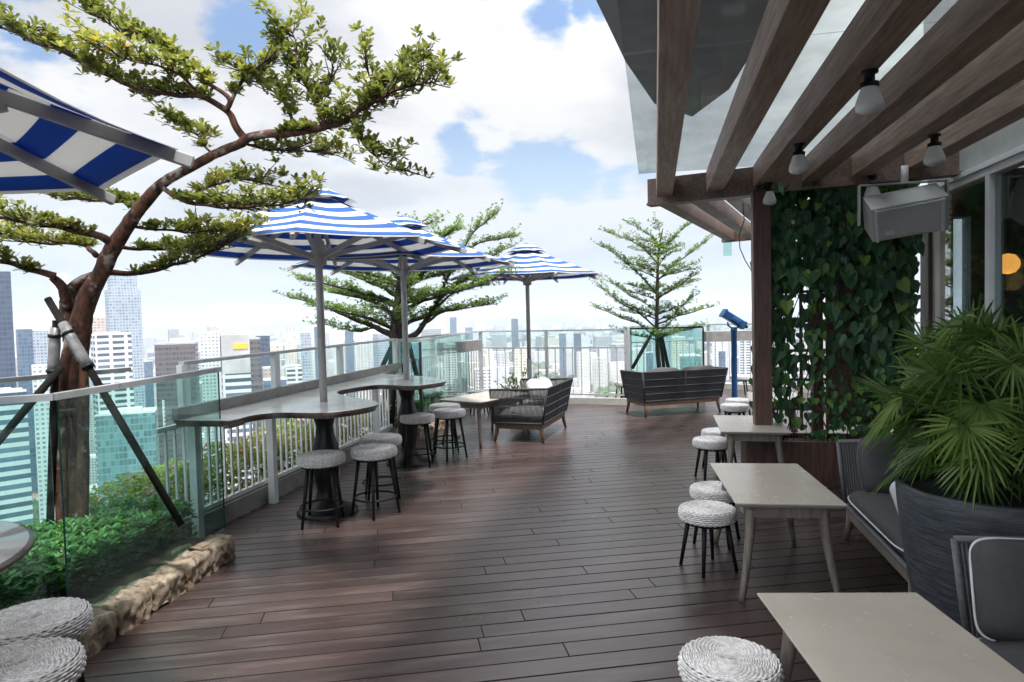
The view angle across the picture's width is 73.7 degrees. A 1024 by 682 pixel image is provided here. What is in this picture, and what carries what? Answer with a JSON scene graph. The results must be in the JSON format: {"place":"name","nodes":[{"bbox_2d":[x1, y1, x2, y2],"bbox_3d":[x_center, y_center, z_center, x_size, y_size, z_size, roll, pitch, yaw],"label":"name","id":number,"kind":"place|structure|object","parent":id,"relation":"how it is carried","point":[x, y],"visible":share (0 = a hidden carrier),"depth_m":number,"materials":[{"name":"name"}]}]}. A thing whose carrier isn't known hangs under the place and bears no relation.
{"place":"outdoors","nodes":[
{"label":"outdoors","id":0,"kind":"place"},
{"bbox_2d":[0,387,32,523],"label":"tower block","id":1,"kind":"structure","parent":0,"point":[16,505],"depth_m":336.44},
{"bbox_2d":[32,329,48,364],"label":"tower block","id":2,"kind":"structure","parent":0,"point":[40,343],"depth_m":821.09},
{"bbox_2d":[92,316,105,333],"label":"tower block","id":3,"kind":"structure","parent":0,"point":[99,324],"depth_m":759.66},
{"bbox_2d":[144,360,154,407],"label":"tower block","id":4,"kind":"structure","parent":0,"point":[148,373],"depth_m":1146.82,"materials":[{"name":"blue glass"}]},
{"bbox_2d":[345,330,355,397],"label":"tower block","id":5,"kind":"structure","parent":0,"point":[349,351],"depth_m":1301.62,"materials":[{"name":"blue glass"}]},
{"bbox_2d":[14,319,953,356],"bbox_3d":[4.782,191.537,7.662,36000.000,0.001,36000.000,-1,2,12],"label":"ground","id":6,"kind":"structure","parent":0,"point":[524,338],"depth_m":6159.01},
{"bbox_2d":[0,271,16,387],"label":"tower block","id":7,"kind":"structure","parent":6,"relation":"on","point":[7,359],"depth_m":528.72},
{"bbox_2d":[15,328,37,492],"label":"tower block","id":8,"kind":"structure","parent":6,"relation":"on","point":[24,349],"depth_m":703.25,"materials":[{"name":"blue glass"}]},
{"bbox_2d":[31,364,55,522],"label":"tower block","id":9,"kind":"structure","parent":6,"relation":"on","point":[41,415],"depth_m":472.37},
{"bbox_2d":[51,273,68,352],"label":"tower block","id":10,"kind":"structure","parent":6,"relation":"on","point":[55,294],"depth_m":1294.02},
{"bbox_2d":[90,394,94,453],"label":"building","id":11,"kind":"structure","parent":6,"relation":"on","point":[92,436],"depth_m":967.44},
{"bbox_2d":[90,332,133,506],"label":"tower block","id":12,"kind":"structure","parent":6,"relation":"on","point":[110,350],"depth_m":482.50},
{"bbox_2d":[104,273,145,407],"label":"tower block","id":13,"kind":"structure","parent":6,"relation":"on","point":[123,311],"depth_m":904.76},
{"bbox_2d":[95,406,159,506],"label":"tower block","id":14,"kind":"structure","parent":6,"relation":"on","point":[116,455],"depth_m":401.77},
{"bbox_2d":[154,338,199,502],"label":"tower block","id":15,"kind":"structure","parent":6,"relation":"on","point":[171,354],"depth_m":560.27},
{"bbox_2d":[200,331,222,497],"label":"tower block","id":16,"kind":"structure","parent":6,"relation":"on","point":[209,344],"depth_m":641.21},
{"bbox_2d":[220,334,254,488],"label":"tower block","id":17,"kind":"structure","parent":6,"relation":"on","point":[236,376],"depth_m":431.09,"materials":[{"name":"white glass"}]},
{"bbox_2d":[249,337,262,476],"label":"tower block","id":18,"kind":"structure","parent":6,"relation":"on","point":[256,371],"depth_m":521.63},
{"bbox_2d":[256,334,269,389],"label":"tower block","id":19,"kind":"structure","parent":6,"relation":"on","point":[265,343],"depth_m":601.16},
{"bbox_2d":[284,333,296,364],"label":"tower block","id":20,"kind":"structure","parent":6,"relation":"on","point":[290,344],"depth_m":1000.86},
{"bbox_2d":[284,364,302,462],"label":"tower block","id":21,"kind":"structure","parent":6,"relation":"on","point":[293,373],"depth_m":621.85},
{"bbox_2d":[300,331,313,441],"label":"tower block","id":22,"kind":"structure","parent":6,"relation":"on","point":[306,359],"depth_m":901.53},
{"bbox_2d":[305,322,316,379],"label":"city block","id":23,"kind":"structure","parent":6,"relation":"on","point":[309,326],"depth_m":1382.12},
{"bbox_2d":[333,326,344,395],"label":"tower block","id":24,"kind":"structure","parent":6,"relation":"on","point":[337,336],"depth_m":1100.38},
{"bbox_2d":[357,333,369,399],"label":"tower block","id":25,"kind":"structure","parent":6,"relation":"on","point":[363,356],"depth_m":1101.53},
{"bbox_2d":[372,333,388,392],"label":"city block","id":26,"kind":"structure","parent":6,"relation":"on","point":[380,349],"depth_m":1084.31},
{"bbox_2d":[32,349,808,523],"bbox_3d":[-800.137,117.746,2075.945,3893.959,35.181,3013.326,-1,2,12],"label":"park trees","id":27,"kind":"object","parent":6,"relation":"on","point":[603,390],"depth_m":1564.30,"materials":[{"name":"green plant"}]},
{"bbox_2d":[421,327,440,394],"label":"city block","id":28,"kind":"structure","parent":6,"relation":"on","point":[426,347],"depth_m":1369.95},
{"bbox_2d":[437,335,462,391],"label":"city block","id":29,"kind":"structure","parent":6,"relation":"on","point":[452,338],"depth_m":1305.58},
{"bbox_2d":[14,314,919,500],"bbox_3d":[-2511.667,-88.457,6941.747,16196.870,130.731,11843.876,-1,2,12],"label":"distant city","id":30,"kind":"object","parent":6,"relation":"on","point":[598,339],"visible":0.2,"depth_m":2348.37},
{"bbox_2d":[475,367,492,389],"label":"tower block","id":31,"kind":"structure","parent":6,"relation":"on","point":[486,377],"depth_m":642.69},
{"bbox_2d":[514,349,526,387],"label":"tower block","id":32,"kind":"structure","parent":6,"relation":"on","point":[517,362],"depth_m":761.49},
{"bbox_2d":[559,332,566,374],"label":"tower block","id":33,"kind":"structure","parent":6,"relation":"on","point":[562,339],"depth_m":1903.32,"materials":[{"name":"blue glass"}]},
{"bbox_2d":[566,331,573,376],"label":"tower block","id":34,"kind":"structure","parent":6,"relation":"on","point":[569,339],"depth_m":1852.96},
{"bbox_2d":[632,348,645,371],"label":"tower block","id":35,"kind":"structure","parent":6,"relation":"on","point":[635,352],"depth_m":1302.51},
{"bbox_2d":[652,298,671,368],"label":"tower block","id":36,"kind":"structure","parent":6,"relation":"on","point":[666,314],"depth_m":1499.62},
{"bbox_2d":[672,336,684,369],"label":"tower block","id":37,"kind":"structure","parent":6,"relation":"on","point":[680,350],"depth_m":901.95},
{"bbox_2d":[680,354,701,369],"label":"tower block","id":38,"kind":"structure","parent":6,"relation":"on","point":[696,360],"depth_m":721.71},
{"bbox_2d":[712,341,730,382],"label":"tower block","id":39,"kind":"structure","parent":6,"relation":"on","point":[725,346],"depth_m":1401.35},
{"bbox_2d":[739,341,751,383],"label":"tower block","id":40,"kind":"structure","parent":6,"relation":"on","point":[746,357],"depth_m":1103.22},
{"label":"terrace tower","id":41,"kind":"object","parent":6,"relation":"on","visible":0},
{"bbox_2d":[180,437,356,513],"bbox_3d":[-2.579,1.753,7.831,0.670,0.400,5.100,-1,2,12],"label":"planter","id":42,"kind":"object","parent":41,"relation":"on","point":[206,499],"depth_m":7.52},
{"bbox_2d":[90,399,396,509],"bbox_3d":[-2.593,1.233,7.814,0.797,0.692,5.203,-1,2,12],"label":"hedge","id":43,"kind":"object","parent":42,"relation":"on","point":[142,486],"visible":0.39,"depth_m":6.47,"materials":[{"name":"green plant"}]},
{"bbox_2d":[14,306,961,336],"bbox_3d":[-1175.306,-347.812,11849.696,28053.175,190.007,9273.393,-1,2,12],"label":"hills","id":44,"kind":"structure","parent":0,"point":[540,321],"depth_m":9838.37,"materials":[{"name":"grey plant"}]},
{"bbox_2d":[76,389,907,681],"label":"deck","id":45,"kind":"structure","parent":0,"point":[515,555],"depth_m":4.56,"materials":[{"name":"wood"}]},
{"bbox_2d":[0,520,34,573],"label":"round table","id":46,"kind":"object","parent":45,"relation":"on","point":[17,541],"visible":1,"depth_m":2.37,"materials":[{"name":"grey stone"}]},
{"bbox_2d":[0,67,194,204],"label":"parasol","id":47,"kind":"object","parent":46,"relation":"on","point":[49,143],"visible":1,"depth_m":2.61,"materials":[{"name":"fabric"}]},
{"bbox_2d":[0,637,86,681],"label":"bar stool","id":48,"kind":"object","parent":45,"relation":"on","point":[52,659],"visible":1,"depth_m":2.36,"materials":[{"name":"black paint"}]},
{"bbox_2d":[0,597,93,681],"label":"bar stool","id":49,"kind":"object","parent":45,"relation":"on","point":[71,618],"visible":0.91,"depth_m":2.70,"materials":[{"name":"wicker"}]},
{"bbox_2d":[0,367,130,382],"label":"railing","id":50,"kind":"object","parent":45,"relation":"on","point":[45,376],"visible":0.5,"depth_m":4.54,"materials":[{"name":"metal"}]},
{"bbox_2d":[0,534,235,658],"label":"stone planter","id":51,"kind":"object","parent":45,"relation":"on","point":[120,602],"visible":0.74,"depth_m":4.25,"materials":[{"name":"stone"}]},
{"bbox_2d":[0,494,198,609],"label":"ground cover","id":52,"kind":"object","parent":51,"relation":"in","point":[108,530],"visible":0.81,"depth_m":4.20,"materials":[{"name":"green plant"}]},
{"bbox_2d":[0,367,225,610],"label":"glass screen","id":53,"kind":"object","parent":51,"relation":"on","point":[57,396],"visible":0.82,"depth_m":3.73,"materials":[{"name":"clear"}]},
{"bbox_2d":[0,0,463,525],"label":"tree","id":54,"kind":"object","parent":51,"relation":"in","point":[79,295],"visible":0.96,"depth_m":4.21,"materials":[{"name":"green plant"}]},
{"bbox_2d":[0,297,184,526],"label":"tree props","id":55,"kind":"object","parent":54,"relation":"attached to","point":[55,369],"visible":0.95,"depth_m":4.31,"materials":[{"name":"black metal"}]},
{"bbox_2d":[153,338,397,536],"bbox_3d":[-2.196,0.796,7.503,0.165,1.459,4.800,-1,2,12],"label":"railing","id":56,"kind":"object","parent":45,"relation":"on","point":[247,499],"visible":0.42,"depth_m":6.32,"materials":[{"name":"white paint"}]},
{"bbox_2d":[171,363,445,537],"bbox_3d":[-1.485,0.949,7.372,1.295,1.089,4.777,-1,2,12],"label":"bar counter","id":57,"kind":"object","parent":45,"relation":"on","point":[300,400],"visible":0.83,"depth_m":6.09,"materials":[{"name":"grey stone"}]},
{"bbox_2d":[160,187,466,401],"bbox_3d":[-1.718,-0.392,6.107,2.467,1.980,2.467,-1,2,14],"label":"parasol","id":58,"kind":"object","parent":57,"relation":"on","point":[332,224],"visible":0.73,"depth_m":6.05,"materials":[{"name":"fabric"}]},
{"bbox_2d":[286,216,514,379],"bbox_3d":[-1.276,-0.481,8.071,2.467,1.980,2.467,-3,3,-31],"label":"parasol","id":59,"kind":"object","parent":57,"relation":"on","point":[471,259],"visible":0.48,"depth_m":8.06,"materials":[{"name":"fabric"}]},
{"bbox_2d":[296,449,345,529],"bbox_3d":[-1.621,1.259,5.826,0.413,0.603,0.414,-2,2,-5],"label":"bar stool","id":60,"kind":"object","parent":45,"relation":"on","point":[326,459],"visible":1,"depth_m":5.71,"materials":[{"name":"wicker"}]},
{"bbox_2d":[350,443,400,520],"bbox_3d":[-1.220,1.239,6.072,0.414,0.603,0.413,0,3,39],"label":"bar stool","id":61,"kind":"object","parent":45,"relation":"on","point":[373,454],"visible":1,"depth_m":5.99,"materials":[{"name":"black paint"}]},
{"bbox_2d":[359,432,401,500],"bbox_3d":[-1.267,1.218,6.630,0.413,0.603,0.414,-2,2,-17],"label":"bar stool","id":62,"kind":"object","parent":45,"relation":"on","point":[392,438],"visible":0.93,"depth_m":6.54,"materials":[{"name":"black paint"}]},
{"bbox_2d":[400,412,434,467],"bbox_3d":[-1.102,1.159,8.005,0.413,0.603,0.414,-1,2,0],"label":"bar stool","id":63,"kind":"object","parent":45,"relation":"on","point":[425,419],"visible":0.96,"depth_m":7.88,"materials":[{"name":"fabric"}]},
{"bbox_2d":[399,332,469,426],"bbox_3d":[-1.071,0.607,11.559,0.373,1.418,3.756,-1,2,12],"label":"glass screen","id":64,"kind":"object","parent":45,"relation":"on","point":[420,358],"visible":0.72,"depth_m":9.71,"materials":[{"name":"white"}]},
{"bbox_2d":[395,331,482,433],"bbox_3d":[-1.218,0.616,11.892,0.325,1.460,4.216,-1,2,14],"label":"railing","id":65,"kind":"object","parent":45,"relation":"on","point":[433,356],"visible":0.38,"depth_m":12.13,"materials":[{"name":"metal"}]},
{"bbox_2d":[436,340,481,353],"bbox_3d":[-0.970,0.102,12.813,0.300,0.200,1.301,0,2,23],"label":"ledge","id":66,"kind":"object","parent":65,"relation":"attached to","point":[453,347],"visible":1,"depth_m":12.45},
{"bbox_2d":[417,408,467,439],"bbox_3d":[-1.148,1.224,11.736,0.481,0.212,4.260,-1,2,6],"label":"stone planter","id":67,"kind":"object","parent":45,"relation":"on","point":[420,435],"visible":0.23,"depth_m":9.76,"materials":[{"name":"stone"}]},
{"bbox_2d":[271,198,523,432],"bbox_3d":[-1.658,-0.329,10.592,3.832,3.676,3.725,-1,2,12],"label":"tree","id":68,"kind":"object","parent":67,"relation":"in","point":[389,285],"visible":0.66,"depth_m":10.49,"materials":[{"name":"green plant"}]},
{"bbox_2d":[380,342,424,426],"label":"tree props","id":69,"kind":"object","parent":67,"relation":"in","point":[388,355],"visible":0.34,"depth_m":10.37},
{"bbox_2d":[414,378,468,412],"bbox_3d":[-1.194,0.974,11.703,0.313,0.455,3.828,-1,2,6],"label":"ground cover","id":70,"kind":"object","parent":67,"relation":"on","point":[432,398],"visible":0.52,"depth_m":11.30,"materials":[{"name":"green plant"}]},
{"bbox_2d":[429,402,460,452],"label":"bar stool","id":71,"kind":"object","parent":45,"relation":"on","point":[432,407],"visible":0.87,"depth_m":8.77,"materials":[{"name":"fabric"}]},
{"bbox_2d":[432,407,467,461],"bbox_3d":[-0.766,1.136,8.373,0.413,0.603,0.414,-3,3,-40],"label":"bar stool","id":72,"kind":"object","parent":45,"relation":"on","point":[451,414],"visible":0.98,"depth_m":8.28,"materials":[{"name":"fabric"}]},
{"bbox_2d":[439,391,529,447],"bbox_3d":[-0.362,1.078,9.632,0.732,0.605,1.163,0,3,36],"label":"lounge table","id":73,"kind":"object","parent":45,"relation":"on","point":[479,401],"visible":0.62,"depth_m":9.23,"materials":[{"name":"stone"}]},
{"bbox_2d":[451,243,601,377],"bbox_3d":[0.279,-0.186,11.602,2.467,2.930,2.467,-1,2,4],"label":"parasol","id":74,"kind":"object","parent":45,"relation":"on","point":[534,262],"visible":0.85,"depth_m":11.25,"materials":[{"name":"fabric"}]},
{"bbox_2d":[489,377,572,442],"bbox_3d":[0.315,0.973,9.867,0.842,0.760,1.472,-1,2,18],"label":"rope settee","id":75,"kind":"object","parent":45,"relation":"on","point":[549,408],"visible":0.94,"depth_m":9.27,"materials":[{"name":"fabric"}]},
{"bbox_2d":[526,378,552,399],"bbox_3d":[0.421,0.699,9.935,0.413,0.310,0.270,-2,2,-23],"label":"pillow","id":76,"kind":"object","parent":75,"relation":"on","point":[540,383],"visible":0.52,"depth_m":9.90,"materials":[{"name":"fabric"}]},
{"bbox_2d":[479,329,627,404],"bbox_3d":[0.737,0.512,13.264,3.044,1.460,0.223,0,2,23],"label":"railing","id":77,"kind":"object","parent":45,"relation":"on","point":[599,400],"visible":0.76,"depth_m":13.02,"materials":[{"name":"metal"}]},
{"bbox_2d":[625,326,704,365],"bbox_3d":[2.896,0.448,12.931,1.504,1.428,0.040,-1,2,0],"label":"glass screen","id":78,"kind":"object","parent":45,"relation":"on","point":[703,361],"visible":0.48,"depth_m":12.88,"materials":[{"name":"white"}]},
{"bbox_2d":[620,365,727,416],"bbox_3d":[2.760,0.817,11.649,1.619,0.808,0.822,-2,2,-17],"label":"rope settee","id":79,"kind":"object","parent":45,"relation":"on","point":[671,385],"visible":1,"depth_m":11.33,"materials":[{"name":"fabric"}]},
{"bbox_2d":[678,500,737,577],"bbox_3d":[1.321,1.325,4.605,0.389,0.424,0.390,-2,2,-20],"label":"stool","id":80,"kind":"object","parent":45,"relation":"on","point":[705,515],"visible":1,"depth_m":4.52,"materials":[{"name":"wicker"}]},
{"bbox_2d":[692,435,727,480],"bbox_3d":[2.057,1.210,7.023,0.389,0.424,0.390,-2,2,-5],"label":"stool","id":81,"kind":"object","parent":45,"relation":"on","point":[711,443],"visible":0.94,"depth_m":6.91,"materials":[{"name":"fabric"}]},
{"bbox_2d":[689,481,739,549],"bbox_3d":[1.535,1.298,5.130,0.390,0.424,0.389,0,3,33],"label":"stool","id":82,"kind":"object","parent":45,"relation":"on","point":[707,490],"visible":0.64,"depth_m":5.04,"materials":[{"name":"wicker"}]},
{"bbox_2d":[701,427,736,467],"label":"stool","id":83,"kind":"object","parent":45,"relation":"on","point":[715,431],"visible":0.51,"depth_m":7.48,"materials":[{"name":"fabric"}]},
{"bbox_2d":[677,636,784,681],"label":"stool","id":84,"kind":"object","parent":45,"relation":"on","point":[718,659],"visible":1,"depth_m":2.58,"materials":[{"name":"wicker"}]},
{"bbox_2d":[719,309,747,397],"bbox_3d":[4.116,0.271,12.647,0.492,1.744,0.260,-1,2,0],"label":"telescope","id":85,"kind":"object","parent":45,"relation":"on","point":[733,319],"visible":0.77,"depth_m":12.60,"materials":[{"name":"blue paint"}]},
{"bbox_2d":[720,403,749,414],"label":"stool","id":86,"kind":"object","parent":45,"relation":"on","point":[738,408],"visible":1,"depth_m":9.34,"materials":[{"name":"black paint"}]},
{"bbox_2d":[713,415,791,462],"bbox_3d":[2.377,1.121,6.832,0.623,0.605,1.016,-1,2,12],"label":"lounge table","id":87,"kind":"object","parent":45,"relation":"on","point":[733,428],"visible":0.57,"depth_m":6.43,"materials":[{"name":"wood"}]},
{"bbox_2d":[627,322,919,403],"bbox_3d":[5.199,0.391,13.505,5.812,1.460,2.757,-1,2,12],"label":"railing","id":88,"kind":"object","parent":45,"relation":"on","point":[726,386],"visible":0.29,"depth_m":14.69,"materials":[{"name":"metal"}]},
{"bbox_2d":[704,330,751,341],"bbox_3d":[4.508,-0.106,13.611,1.361,0.200,0.300,-1,2,0],"label":"ledge","id":89,"kind":"object","parent":88,"relation":"attached to","point":[719,336],"visible":0.5,"depth_m":13.46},
{"bbox_2d":[710,463,846,602],"bbox_3d":[1.714,1.230,4.531,0.622,0.605,1.081,-1,2,8],"label":"lounge table","id":90,"kind":"object","parent":45,"relation":"on","point":[789,492],"visible":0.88,"depth_m":4.15,"materials":[{"name":"wood"}]},
{"bbox_2d":[741,432,891,486],"bbox_3d":[3.237,1.182,6.856,1.730,0.430,0.530,-1,2,12],"label":"planter box","id":91,"kind":"object","parent":45,"relation":"on","point":[817,460],"visible":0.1,"depth_m":6.67,"materials":[{"name":"wood"}]},
{"bbox_2d":[739,180,924,441],"bbox_3d":[3.152,-0.258,6.781,1.691,2.722,0.500,-1,2,12],"label":"climbing vine","id":92,"kind":"object","parent":91,"relation":"in","point":[820,243],"visible":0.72,"depth_m":6.67,"materials":[{"name":"green plant"}]},
{"bbox_2d":[647,0,1023,430],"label":"pergola","id":93,"kind":"object","parent":45,"relation":"on","point":[954,75],"visible":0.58,"depth_m":4.32,"materials":[{"name":"wood"}]},
{"bbox_2d":[763,182,776,205],"bbox_3d":[2.481,-1.415,6.595,0.140,0.222,0.140,-1,2,12],"label":"ceiling lamp","id":94,"kind":"object","parent":93,"relation":"hanging from","point":[769,198],"visible":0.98,"depth_m":6.55,"materials":[{"name":"glass"}]},
{"bbox_2d":[789,143,808,174],"bbox_3d":[2.119,-1.344,5.046,0.140,0.222,0.140,-1,2,12],"label":"ceiling lamp","id":95,"kind":"object","parent":93,"relation":"hanging from","point":[798,164],"visible":1,"depth_m":5.01,"materials":[{"name":"glass"}]},
{"bbox_2d":[772,202,914,430],"bbox_3d":[3.328,-0.290,6.919,1.390,2.400,0.101,-1,2,12],"label":"trellis","id":96,"kind":"object","parent":93,"relation":"attached to","point":[844,364],"visible":0.17,"depth_m":6.95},
{"bbox_2d":[854,68,884,115],"bbox_3d":[1.838,-1.276,3.509,0.140,0.222,0.140,-1,2,12],"label":"ceiling lamp","id":97,"kind":"object","parent":93,"relation":"hanging from","point":[870,100],"visible":1,"depth_m":3.47,"materials":[{"name":"glass"}]},
{"bbox_2d":[857,165,948,242],"bbox_3d":[3.384,-1.186,5.878,0.702,0.668,0.494,-1,2,14],"label":"speaker","id":98,"kind":"object","parent":93,"relation":"hanging from","point":[917,210],"visible":1,"depth_m":5.78},
{"bbox_2d":[923,133,945,165],"bbox_3d":[3.013,-1.359,4.870,0.140,0.222,0.140,-1,2,12],"label":"ceiling lamp","id":99,"kind":"object","parent":93,"relation":"hanging from","point":[934,155],"visible":1,"depth_m":4.83,"materials":[{"name":"glass"}]},
{"bbox_2d":[836,439,910,592],"bbox_3d":[2.761,1.104,4.359,0.922,0.816,1.532,-1,2,12],"label":"rope settee","id":100,"kind":"object","parent":45,"relation":"on","point":[871,515],"visible":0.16,"depth_m":4.61,"materials":[{"name":"fabric"}]},
{"bbox_2d":[857,435,923,493],"bbox_3d":[2.714,0.886,4.857,0.475,0.422,0.249,-1,2,12],"label":"pillow","id":101,"kind":"object","parent":100,"relation":"on","point":[873,468],"visible":0.34,"depth_m":4.81,"materials":[{"name":"grey fabric"}]},
{"bbox_2d":[757,593,1023,681],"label":"lounge table","id":102,"kind":"object","parent":45,"relation":"on","point":[873,637],"visible":0.98,"depth_m":2.35,"materials":[{"name":"stone"}]},
{"bbox_2d":[895,465,1023,635],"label":"plant pot","id":103,"kind":"object","parent":45,"relation":"on","point":[934,519],"visible":0.51,"depth_m":3.22,"materials":[{"name":"ceramic"}]},
{"bbox_2d":[855,293,1023,507],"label":"fan palm","id":104,"kind":"object","parent":103,"relation":"in","point":[962,416],"visible":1,"depth_m":3.16,"materials":[{"name":"green plant"}]},
{"bbox_2d":[920,0,1023,368],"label":"building front","id":105,"kind":"structure","parent":45,"relation":"on","point":[978,195],"depth_m":6.62,"materials":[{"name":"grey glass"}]},
{"bbox_2d":[596,0,768,115],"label":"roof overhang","id":106,"kind":"object","parent":105,"relation":"attached to","point":[727,30],"visible":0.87,"depth_m":6.23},
{"bbox_2d":[932,169,984,332],"bbox_3d":[4.050,-0.144,6.139,0.100,2.575,1.080,-1,2,12],"label":"window","id":107,"kind":"structure","parent":105,"relation":"in","point":[939,237],"depth_m":6.58,"materials":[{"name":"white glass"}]},
{"bbox_2d":[985,152,1023,327],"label":"window","id":108,"kind":"structure","parent":105,"relation":"in","point":[993,174],"depth_m":5.52,"materials":[{"name":"white metal"}]},
{"bbox_2d":[1002,171,1020,273],"bbox_3d":[4.351,-1.099,5.992,0.190,1.020,0.190,-1,2,12],"label":"pendant lamp","id":109,"kind":"object","parent":105,"relation":"hanging from","point":[1011,263],"visible":0.77,"depth_m":5.95,"materials":[{"name":"orange"}]},
{"bbox_2d":[950,535,1023,673],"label":"rope settee","id":110,"kind":"object","parent":45,"relation":"on","point":[1011,653],"visible":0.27,"depth_m":2.93,"materials":[{"name":"fabric"}]},
{"bbox_2d":[969,537,1023,640],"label":"pillow","id":111,"kind":"object","parent":110,"relation":"on","point":[996,566],"visible":0.97,"depth_m":2.70,"materials":[{"name":"grey fabric"}]},
{"bbox_2d":[0,0,1023,329],"label":"sky","id":112,"kind":"structure","parent":0,"point":[543,114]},
{"bbox_3d":[3.059,1.042,13.769,1.644,0.207,2.159,-1,2,12],"label":"stone planter","id":113,"kind":"object","parent":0,"visible":0},
{"bbox_2d":[588,208,719,367],"bbox_3d":[2.800,-0.704,13.511,2.618,3.796,2.066,-1,2,12],"label":"tree","id":114,"kind":"object","parent":113,"relation":"in","point":[643,265],"visible":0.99,"depth_m":13.39,"materials":[{"name":"green plant"}]},
{"bbox_2d":[631,329,669,368],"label":"tree props","id":115,"kind":"object","parent":114,"relation":"attached to","point":[664,355],"visible":0.75,"depth_m":13.24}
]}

